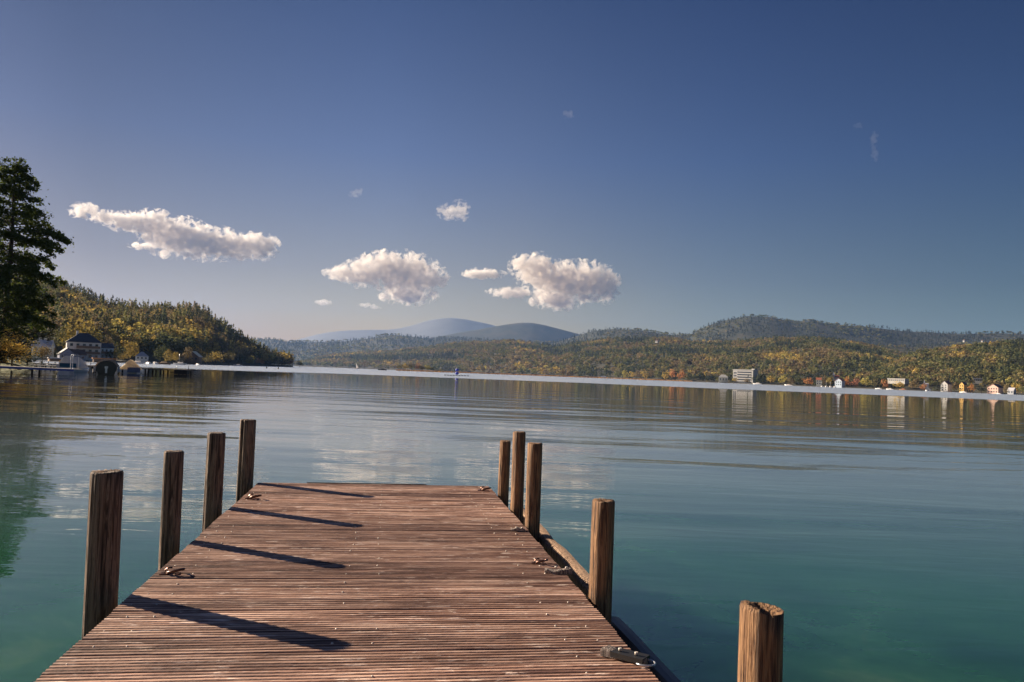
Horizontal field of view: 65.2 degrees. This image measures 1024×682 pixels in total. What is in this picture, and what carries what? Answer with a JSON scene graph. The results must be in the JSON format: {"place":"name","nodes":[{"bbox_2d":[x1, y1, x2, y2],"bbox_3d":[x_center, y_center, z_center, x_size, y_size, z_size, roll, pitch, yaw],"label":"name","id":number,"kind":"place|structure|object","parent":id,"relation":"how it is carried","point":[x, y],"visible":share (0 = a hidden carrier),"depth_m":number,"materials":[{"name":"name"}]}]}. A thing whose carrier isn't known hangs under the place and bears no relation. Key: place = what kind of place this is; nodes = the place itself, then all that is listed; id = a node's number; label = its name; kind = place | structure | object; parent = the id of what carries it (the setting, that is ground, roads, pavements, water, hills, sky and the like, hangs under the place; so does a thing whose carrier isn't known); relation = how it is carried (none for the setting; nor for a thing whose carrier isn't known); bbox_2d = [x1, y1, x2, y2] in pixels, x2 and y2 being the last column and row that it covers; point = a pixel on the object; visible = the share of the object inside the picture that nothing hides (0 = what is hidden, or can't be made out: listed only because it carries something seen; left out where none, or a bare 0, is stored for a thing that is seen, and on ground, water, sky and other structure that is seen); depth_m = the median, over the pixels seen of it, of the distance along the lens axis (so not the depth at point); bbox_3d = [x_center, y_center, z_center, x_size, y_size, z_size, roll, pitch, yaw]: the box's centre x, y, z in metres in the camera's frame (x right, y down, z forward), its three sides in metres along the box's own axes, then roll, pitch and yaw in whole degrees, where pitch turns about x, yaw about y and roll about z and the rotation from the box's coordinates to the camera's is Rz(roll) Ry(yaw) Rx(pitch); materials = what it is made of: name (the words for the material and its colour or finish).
{"place":"outdoors","nodes":[
{"label":"outdoors","id":0,"kind":"place"},
{"bbox_2d":[0,276,11,345],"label":"broadleaf tree","id":1,"kind":"object","parent":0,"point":[0,319],"visible":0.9,"depth_m":82.87,"materials":[{"name":"green plant"}]},
{"bbox_2d":[0,359,38,369],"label":"grassy bank","id":2,"kind":"structure","parent":0,"point":[17,363],"depth_m":87.72,"materials":[{"name":"green plant"}]},
{"bbox_2d":[0,345,30,361],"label":"bush","id":3,"kind":"object","parent":2,"relation":"on","point":[2,354],"visible":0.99,"depth_m":82.60,"materials":[{"name":"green plant"}]},
{"bbox_2d":[0,327,39,365],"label":"bush","id":4,"kind":"object","parent":2,"relation":"on","point":[17,347],"visible":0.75,"depth_m":84.84,"materials":[{"name":"yellow plant"}]},
{"bbox_2d":[15,351,44,364],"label":"bush","id":5,"kind":"object","parent":2,"relation":"on","point":[30,360],"visible":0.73,"depth_m":89.77,"materials":[{"name":"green plant"}]},
{"bbox_2d":[0,306,66,359],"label":"broadleaf tree","id":6,"kind":"object","parent":2,"relation":"on","point":[36,331],"visible":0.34,"depth_m":111.80,"materials":[{"name":"green plant"}]},
{"bbox_2d":[0,156,74,362],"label":"conifer tree","id":7,"kind":"object","parent":2,"relation":"on","point":[25,267],"visible":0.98,"depth_m":87.63,"materials":[{"name":"green plant"}]},
{"bbox_2d":[8,337,292,366],"bbox_3d":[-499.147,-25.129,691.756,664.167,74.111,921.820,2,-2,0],"label":"wooded hillside","id":8,"kind":"structure","parent":0,"point":[151,359],"depth_m":515.92,"materials":[{"name":"green plant"}]},
{"bbox_2d":[31,338,54,360],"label":"house","id":9,"kind":"structure","parent":8,"relation":"on","point":[44,341],"depth_m":297.46,"materials":[{"name":"beige paint"}]},
{"bbox_2d":[32,343,54,364],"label":"bush","id":10,"kind":"object","parent":8,"relation":"on","point":[44,350],"visible":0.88,"depth_m":117.77,"materials":[{"name":"plant"}]},
{"bbox_2d":[53,323,75,345],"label":"broadleaf tree","id":11,"kind":"object","parent":8,"relation":"on","point":[59,335],"visible":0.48,"depth_m":354.53,"materials":[{"name":"green plant"}]},
{"bbox_2d":[58,348,76,357],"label":"house","id":12,"kind":"structure","parent":8,"relation":"on","point":[67,351],"depth_m":311.23,"materials":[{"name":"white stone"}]},
{"bbox_2d":[56,312,94,348],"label":"broadleaf tree","id":13,"kind":"object","parent":8,"relation":"on","point":[77,328],"visible":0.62,"depth_m":349.23,"materials":[{"name":"yellow plant"}]},
{"bbox_2d":[70,349,86,361],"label":"house","id":14,"kind":"structure","parent":8,"relation":"on","point":[81,354],"depth_m":320.01,"materials":[{"name":"grey paint"}]},
{"bbox_2d":[65,331,101,360],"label":"villa","id":15,"kind":"object","parent":8,"relation":"on","point":[89,344],"visible":0.63,"depth_m":331.12,"materials":[{"name":"white paint"}]},
{"bbox_2d":[86,325,102,341],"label":"broadleaf tree","id":16,"kind":"object","parent":8,"relation":"on","point":[95,334],"visible":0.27,"depth_m":349.01,"materials":[{"name":"green plant"}]},
{"bbox_2d":[101,343,114,357],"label":"house","id":17,"kind":"structure","parent":8,"relation":"on","point":[106,348],"depth_m":342.06,"materials":[{"name":"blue paint"}]},
{"bbox_2d":[102,334,116,350],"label":"broadleaf tree","id":18,"kind":"object","parent":8,"relation":"on","point":[107,339],"visible":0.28,"depth_m":351.55,"materials":[{"name":"green plant"}]},
{"bbox_2d":[105,351,115,357],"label":"broadleaf tree","id":19,"kind":"object","parent":8,"relation":"on","point":[109,353],"visible":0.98,"depth_m":339.37,"materials":[{"name":"green plant"}]},
{"bbox_2d":[109,340,125,357],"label":"broadleaf tree","id":20,"kind":"object","parent":8,"relation":"on","point":[118,350],"visible":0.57,"depth_m":361.38,"materials":[{"name":"green plant"}]},
{"bbox_2d":[116,354,129,362],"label":"broadleaf tree","id":21,"kind":"object","parent":8,"relation":"on","point":[124,356],"visible":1,"depth_m":351.65,"materials":[{"name":"yellow plant"}]},
{"bbox_2d":[123,341,139,358],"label":"broadleaf tree","id":22,"kind":"object","parent":8,"relation":"on","point":[131,349],"visible":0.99,"depth_m":384.74,"materials":[{"name":"yellow plant"}]},
{"bbox_2d":[135,352,148,362],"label":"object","id":23,"kind":"structure","parent":8,"relation":"on","point":[142,356],"depth_m":372.49,"materials":[{"name":"white paint"}]},
{"bbox_2d":[0,273,294,364],"bbox_3d":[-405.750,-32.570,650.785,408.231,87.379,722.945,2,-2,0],"label":"hillside forest","id":24,"kind":"object","parent":8,"relation":"on","point":[181,327],"visible":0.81,"depth_m":608.44,"materials":[{"name":"green plant"}]},
{"bbox_2d":[153,343,167,360],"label":"broadleaf tree","id":25,"kind":"object","parent":8,"relation":"on","point":[160,353],"visible":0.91,"depth_m":408.76,"materials":[{"name":"green plant"}]},
{"bbox_2d":[162,349,174,362],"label":"broadleaf tree","id":26,"kind":"object","parent":8,"relation":"on","point":[167,354],"visible":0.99,"depth_m":399.09,"materials":[{"name":"yellow plant"}]},
{"bbox_2d":[173,351,179,362],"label":"broadleaf tree","id":27,"kind":"object","parent":8,"relation":"on","point":[176,355],"visible":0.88,"depth_m":428.96,"materials":[{"name":"yellow plant"}]},
{"bbox_2d":[181,346,192,363],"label":"broadleaf tree","id":28,"kind":"object","parent":8,"relation":"on","point":[188,353],"visible":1,"depth_m":469.05,"materials":[{"name":"green plant"}]},
{"bbox_2d":[185,351,202,364],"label":"cottage","id":29,"kind":"structure","parent":8,"relation":"on","point":[196,357],"depth_m":486.31,"materials":[{"name":"grey tile"}]},
{"bbox_2d":[193,347,207,357],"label":"broadleaf tree","id":30,"kind":"object","parent":8,"relation":"on","point":[201,352],"visible":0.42,"depth_m":529.84,"materials":[{"name":"green plant"}]},
{"bbox_2d":[202,354,214,361],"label":"broadleaf tree","id":31,"kind":"object","parent":8,"relation":"on","point":[208,358],"visible":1,"depth_m":478.70,"materials":[{"name":"green plant"}]},
{"bbox_2d":[207,351,224,364],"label":"broadleaf tree","id":32,"kind":"object","parent":8,"relation":"on","point":[216,357],"visible":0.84,"depth_m":518.63,"materials":[{"name":"yellow plant"}]},
{"bbox_2d":[222,351,235,364],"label":"broadleaf tree","id":33,"kind":"object","parent":8,"relation":"on","point":[227,355],"visible":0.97,"depth_m":558.37,"materials":[{"name":"green plant"}]},
{"bbox_2d":[236,354,246,362],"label":"broadleaf tree","id":34,"kind":"object","parent":8,"relation":"on","point":[241,358],"visible":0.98,"depth_m":618.14,"materials":[{"name":"green plant"}]},
{"bbox_2d":[245,355,255,365],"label":"broadleaf tree","id":35,"kind":"object","parent":8,"relation":"on","point":[250,360],"visible":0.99,"depth_m":648.55,"materials":[{"name":"green plant"}]},
{"bbox_2d":[290,318,494,341],"bbox_3d":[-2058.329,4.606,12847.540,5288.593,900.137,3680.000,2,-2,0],"label":"distant mountain","id":36,"kind":"structure","parent":0,"point":[438,327],"depth_m":12933.87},
{"bbox_2d":[250,335,544,360],"bbox_3d":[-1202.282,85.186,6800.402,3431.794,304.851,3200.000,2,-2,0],"label":"valley hills","id":37,"kind":"structure","parent":0,"point":[371,344],"depth_m":6492.35,"materials":[{"name":"green plant"}]},
{"bbox_2d":[253,333,558,360],"bbox_3d":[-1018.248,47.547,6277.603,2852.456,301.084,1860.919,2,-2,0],"label":"valley forest","id":38,"kind":"object","parent":37,"relation":"on","point":[316,351],"visible":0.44,"depth_m":6452.29,"materials":[{"name":"green plant"}]},
{"bbox_2d":[433,323,579,342],"bbox_3d":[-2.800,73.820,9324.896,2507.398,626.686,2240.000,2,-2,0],"label":"distant hill","id":39,"kind":"structure","parent":0,"point":[529,331],"depth_m":9369.10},
{"bbox_2d":[0,360,1023,681],"bbox_3d":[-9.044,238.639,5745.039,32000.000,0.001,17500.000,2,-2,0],"label":"lake","id":40,"kind":"structure","parent":0,"point":[856,534],"depth_m":11.27,"materials":[{"name":"liquid"}]},
{"bbox_2d":[0,366,83,373],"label":"jetty","id":41,"kind":"object","parent":40,"relation":"in","point":[39,369],"visible":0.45,"depth_m":66.25,"materials":[{"name":"grey wood"}]},
{"bbox_2d":[70,354,78,375],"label":"bathing ladder","id":42,"kind":"object","parent":41,"relation":"attached to","point":[72,365],"visible":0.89,"depth_m":66.02,"materials":[{"name":"metal"}]},
{"bbox_2d":[28,364,56,367],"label":"jetty","id":43,"kind":"object","parent":40,"relation":"in","point":[42,365],"visible":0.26,"depth_m":100.72,"materials":[{"name":"grey wood"}]},
{"bbox_2d":[47,357,61,360],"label":"boathouse","id":44,"kind":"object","parent":40,"relation":"in","point":[53,359],"visible":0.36,"depth_m":259.13,"materials":[{"name":"wood"}]},
{"bbox_2d":[56,353,88,371],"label":"covered boat","id":45,"kind":"object","parent":40,"relation":"on","point":[64,362],"visible":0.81,"depth_m":82.18,"materials":[{"name":"white fabric"}]},
{"bbox_2d":[82,469,123,638],"bbox_3d":[-1.597,1.533,3.049,0.117,2.070,0.123,1,-2,26],"label":"mooring post","id":46,"kind":"object","parent":40,"relation":"in","point":[101,581],"visible":0.79,"depth_m":3.03,"materials":[{"name":"brown wood"}]},
{"bbox_2d":[92,358,117,361],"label":"boathouse","id":47,"kind":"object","parent":40,"relation":"in","point":[96,359],"visible":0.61,"depth_m":296.66,"materials":[{"name":"wood"}]},
{"bbox_2d":[93,359,119,374],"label":"covered boat","id":48,"kind":"object","parent":40,"relation":"on","point":[107,367],"visible":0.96,"depth_m":74.18,"materials":[{"name":"black fabric"}]},
{"bbox_2d":[120,359,141,373],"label":"covered boat","id":49,"kind":"object","parent":40,"relation":"on","point":[130,366],"visible":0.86,"depth_m":87.57,"materials":[{"name":"beige fabric"}]},
{"bbox_2d":[88,366,195,373],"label":"jetty","id":50,"kind":"object","parent":40,"relation":"in","point":[155,370],"visible":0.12,"depth_m":95.12,"materials":[{"name":"brown wood"}]},
{"bbox_2d":[158,450,183,569],"bbox_3d":[-1.762,1.581,4.056,0.097,2.045,0.101,2,-2,12],"label":"mooring post","id":51,"kind":"object","parent":40,"relation":"in","point":[171,509],"visible":0.58,"depth_m":4.04,"materials":[{"name":"brown wood"}]},
{"bbox_2d":[174,369,189,373],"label":"landing stage","id":52,"kind":"object","parent":40,"relation":"on","point":[180,371],"visible":1,"depth_m":92.87,"materials":[{"name":"wood"}]},
{"bbox_2d":[202,432,225,531],"bbox_3d":[-1.905,1.606,5.015,0.121,2.062,0.114,1,-2,18],"label":"mooring post","id":53,"kind":"object","parent":40,"relation":"in","point":[213,486],"visible":0.48,"depth_m":5.00,"materials":[{"name":"brown wood"}]},
{"bbox_2d":[236,419,255,501],"bbox_3d":[-2.058,1.637,6.081,0.122,2.078,0.122,2,-2,-1],"label":"mooring post","id":54,"kind":"object","parent":40,"relation":"in","point":[246,456],"visible":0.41,"depth_m":6.07,"materials":[{"name":"brown wood"}]},
{"bbox_2d":[35,482,658,681],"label":"dock","id":55,"kind":"object","parent":40,"relation":"in","point":[329,582],"visible":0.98,"depth_m":3.06,"materials":[{"name":"brown wood"}]},
{"bbox_2d":[159,567,184,574],"bbox_3d":[-1.432,0.970,3.380,0.099,0.032,0.068,2,-2,-3],"label":"mooring ring","id":56,"kind":"object","parent":55,"relation":"on","point":[172,571],"visible":1,"depth_m":3.36,"materials":[{"name":"metal"}]},
{"bbox_2d":[245,493,261,498],"bbox_3d":[-1.728,1.039,5.358,0.105,0.034,0.072,2,-2,3],"label":"mooring ring","id":57,"kind":"object","parent":55,"relation":"on","point":[254,496],"visible":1,"depth_m":5.34,"materials":[{"name":"metal"}]},
{"bbox_2d":[531,558,547,563],"bbox_3d":[0.134,1.050,3.825,0.080,0.026,0.055,2,-2,0],"label":"mooring ring","id":58,"kind":"object","parent":55,"relation":"on","point":[539,561],"visible":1,"depth_m":3.81,"materials":[{"name":"metal"}]},
{"bbox_2d":[600,645,655,666],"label":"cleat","id":59,"kind":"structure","parent":55,"relation":"on","point":[631,656],"depth_m":2.54,"materials":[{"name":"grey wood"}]},
{"bbox_2d":[498,440,510,507],"bbox_3d":[-0.092,1.748,6.027,0.092,1.999,0.085,2,0,9],"label":"mooring post","id":60,"kind":"object","parent":40,"relation":"in","point":[504,471],"visible":0.37,"depth_m":5.99,"materials":[{"name":"brown wood"}]},
{"bbox_2d":[510,431,525,523],"bbox_3d":[0.015,1.667,5.354,0.091,2.115,0.098,3,-3,-23],"label":"mooring post","id":61,"kind":"object","parent":40,"relation":"in","point":[517,477],"visible":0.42,"depth_m":5.36,"materials":[{"name":"brown wood"}]},
{"bbox_2d":[525,442,542,541],"bbox_3d":[0.100,1.659,4.797,0.104,2.091,0.098,1,-3,23],"label":"mooring post","id":62,"kind":"object","parent":40,"relation":"in","point":[533,488],"visible":0.41,"depth_m":4.79,"materials":[{"name":"brown wood"}]},
{"bbox_2d":[510,503,588,600],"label":"rub beam","id":63,"kind":"structure","parent":62,"relation":"attached to","point":[562,557],"depth_m":4.27,"materials":[{"name":"brown wood"}]},
{"bbox_2d":[589,498,614,624],"bbox_3d":[0.341,1.653,3.274,0.102,1.995,0.103,3,-3,-22],"label":"mooring post","id":64,"kind":"object","parent":40,"relation":"in","point":[601,557],"visible":0.7,"depth_m":3.27,"materials":[{"name":"brown wood"}]},
{"bbox_2d":[611,616,680,681],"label":"rub beam","id":65,"kind":"structure","parent":64,"relation":"attached to","point":[633,641],"depth_m":3.02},
{"bbox_2d":[737,600,783,681],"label":"mooring post","id":66,"kind":"object","parent":40,"relation":"in","point":[760,645],"visible":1,"depth_m":2.03,"materials":[{"name":"brown wood"}]},
{"bbox_2d":[0,0,1023,340],"label":"sky","id":67,"kind":"structure","parent":0,"point":[287,169],"materials":[{"name":"blue"}]},
{"bbox_2d":[510,527,524,530],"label":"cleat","id":68,"kind":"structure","parent":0,"point":[518,529],"depth_m":4.59,"materials":[{"name":"grey metal"}]},
{"bbox_2d":[544,566,572,573],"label":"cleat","id":69,"kind":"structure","parent":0,"point":[566,570],"depth_m":3.64,"materials":[{"name":"grey metal"}]},
{"bbox_2d":[293,340,915,390],"bbox_3d":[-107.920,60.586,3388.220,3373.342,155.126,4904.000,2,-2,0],"label":"lakeside hills","id":70,"kind":"structure","parent":0,"point":[598,364],"depth_m":2138.57,"materials":[{"name":"green plant"}]},
{"bbox_2d":[396,369,691,381],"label":"reed belt","id":71,"kind":"object","parent":70,"relation":"on","point":[534,375],"visible":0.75,"depth_m":1571.09,"materials":[{"name":"green plant"}]},
{"bbox_2d":[275,334,906,387],"bbox_3d":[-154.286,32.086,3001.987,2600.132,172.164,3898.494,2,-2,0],"label":"forest","id":72,"kind":"object","parent":70,"relation":"on","point":[850,355],"visible":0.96,"depth_m":2222.11,"materials":[{"name":"green plant"}]},
{"bbox_2d":[646,367,655,375],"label":"broadleaf tree","id":73,"kind":"object","parent":70,"relation":"on","point":[651,372],"visible":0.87,"depth_m":1594.24,"materials":[{"name":"green plant"}]},
{"bbox_2d":[654,371,662,379],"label":"broadleaf tree","id":74,"kind":"object","parent":70,"relation":"on","point":[659,374],"visible":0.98,"depth_m":1573.26,"materials":[{"name":"green plant"}]},
{"bbox_2d":[662,370,670,379],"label":"broadleaf tree","id":75,"kind":"object","parent":70,"relation":"on","point":[665,375],"visible":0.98,"depth_m":1549.33,"materials":[{"name":"yellow plant"}]},
{"bbox_2d":[676,369,686,379],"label":"broadleaf tree","id":76,"kind":"object","parent":70,"relation":"on","point":[681,374],"visible":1,"depth_m":1501.17,"materials":[{"name":"orange plant"}]},
{"bbox_2d":[718,375,727,382],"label":"hall","id":77,"kind":"structure","parent":70,"relation":"on","point":[723,378],"depth_m":1354.55,"materials":[{"name":"beige paint"}]},
{"bbox_2d":[733,369,757,382],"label":"hotel","id":78,"kind":"structure","parent":70,"relation":"on","point":[741,375],"depth_m":1336.87,"materials":[{"name":"white paint"}]},
{"bbox_2d":[752,375,763,382],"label":"broadleaf tree","id":79,"kind":"object","parent":70,"relation":"on","point":[758,380],"visible":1,"depth_m":1274.87,"materials":[{"name":"green plant"}]},
{"bbox_2d":[779,375,787,382],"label":"broadleaf tree","id":80,"kind":"object","parent":70,"relation":"on","point":[783,378],"visible":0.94,"depth_m":1218.02,"materials":[{"name":"yellow plant"}]},
{"bbox_2d":[803,377,813,385],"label":"broadleaf tree","id":81,"kind":"object","parent":70,"relation":"on","point":[807,380],"visible":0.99,"depth_m":1163.91,"materials":[{"name":"orange plant"}]},
{"bbox_2d":[816,377,821,386],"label":"house","id":82,"kind":"structure","parent":70,"relation":"on","point":[818,382],"depth_m":1105.77,"materials":[{"name":"beige paint"}]},
{"bbox_2d":[835,378,844,387],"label":"house","id":83,"kind":"structure","parent":70,"relation":"on","point":[839,382],"depth_m":1084.06,"materials":[{"name":"white paint"}]},
{"bbox_2d":[851,377,859,387],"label":"broadleaf tree","id":84,"kind":"object","parent":70,"relation":"on","point":[855,381],"visible":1,"depth_m":1072.45,"materials":[{"name":"orange plant"}]},
{"bbox_2d":[861,378,869,387],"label":"broadleaf tree","id":85,"kind":"object","parent":70,"relation":"on","point":[865,382],"visible":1,"depth_m":1053.85,"materials":[{"name":"yellow plant"}]},
{"bbox_2d":[541,316,1023,346],"bbox_3d":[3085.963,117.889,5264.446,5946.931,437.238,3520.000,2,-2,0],"label":"long ridge","id":86,"kind":"structure","parent":0,"point":[749,331],"depth_m":4901.13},
{"bbox_2d":[544,314,1022,346],"bbox_3d":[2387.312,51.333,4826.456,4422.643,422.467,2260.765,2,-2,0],"label":"forest","id":87,"kind":"object","parent":86,"relation":"on","point":[858,328],"visible":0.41,"depth_m":4942.15,"materials":[{"name":"green plant"}]},
{"bbox_2d":[881,346,945,353],"bbox_3d":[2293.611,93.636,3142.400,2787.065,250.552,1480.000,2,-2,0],"label":"ridge","id":88,"kind":"structure","parent":0,"point":[901,349],"depth_m":3329.10,"materials":[{"name":"green plant"}]},
{"bbox_2d":[863,340,1014,353],"bbox_3d":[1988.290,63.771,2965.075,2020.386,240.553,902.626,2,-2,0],"label":"ridge forest","id":89,"kind":"object","parent":88,"relation":"on","point":[907,349],"visible":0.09,"depth_m":3324.60,"materials":[{"name":"green plant"}]},
{"bbox_2d":[845,347,1023,394],"bbox_3d":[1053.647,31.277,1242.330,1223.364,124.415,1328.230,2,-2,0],"label":"hillside","id":90,"kind":"structure","parent":0,"point":[917,388],"depth_m":1024.30,"materials":[{"name":"green plant"}]},
{"bbox_2d":[869,378,879,387],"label":"broadleaf tree","id":91,"kind":"object","parent":90,"relation":"on","point":[875,381],"visible":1,"depth_m":1037.10,"materials":[{"name":"green plant"}]},
{"bbox_2d":[887,378,908,383],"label":"long building","id":92,"kind":"structure","parent":90,"relation":"on","point":[894,380],"depth_m":1036.32,"materials":[{"name":"white paint"}]},
{"bbox_2d":[908,381,918,387],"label":"broadleaf tree","id":93,"kind":"object","parent":90,"relation":"on","point":[913,384],"visible":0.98,"depth_m":968.66,"materials":[{"name":"brown plant"}]},
{"bbox_2d":[821,337,1023,387],"bbox_3d":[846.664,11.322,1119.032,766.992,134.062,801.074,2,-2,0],"label":"forest","id":94,"kind":"object","parent":90,"relation":"on","point":[928,364],"visible":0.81,"depth_m":1171.49,"materials":[{"name":"green plant"}]},
{"bbox_2d":[941,381,951,391],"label":"villa","id":95,"kind":"object","parent":90,"relation":"on","point":[946,386],"visible":0.96,"depth_m":921.76,"materials":[{"name":"white paint"}]},
{"bbox_2d":[951,380,958,390],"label":"broadleaf tree","id":96,"kind":"object","parent":90,"relation":"on","point":[955,385],"visible":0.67,"depth_m":947.66,"materials":[{"name":"green plant"}]},
{"bbox_2d":[959,382,966,391],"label":"villa","id":97,"kind":"object","parent":90,"relation":"on","point":[963,386],"visible":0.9,"depth_m":901.91,"materials":[{"name":"yellow paint"}]},
{"bbox_2d":[973,378,982,383],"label":"house","id":98,"kind":"structure","parent":90,"relation":"on","point":[977,380],"depth_m":1005.75,"materials":[{"name":"white paint"}]},
{"bbox_2d":[973,385,986,392],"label":"broadleaf tree","id":99,"kind":"object","parent":90,"relation":"on","point":[984,389],"visible":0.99,"depth_m":870.73,"materials":[{"name":"green plant"}]},
{"bbox_2d":[987,384,1003,393],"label":"villa","id":100,"kind":"object","parent":90,"relation":"on","point":[994,388],"visible":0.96,"depth_m":861.07,"materials":[{"name":"pink paint"}]},
{"bbox_2d":[1007,388,1015,394],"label":"hut","id":101,"kind":"object","parent":90,"relation":"on","point":[1012,391],"visible":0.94,"depth_m":842.27,"materials":[{"name":"white paint"}]},
{"bbox_2d":[1012,384,1022,393],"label":"broadleaf tree","id":102,"kind":"object","parent":90,"relation":"on","point":[1017,392],"visible":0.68,"depth_m":868.33,"materials":[{"name":"orange plant"}]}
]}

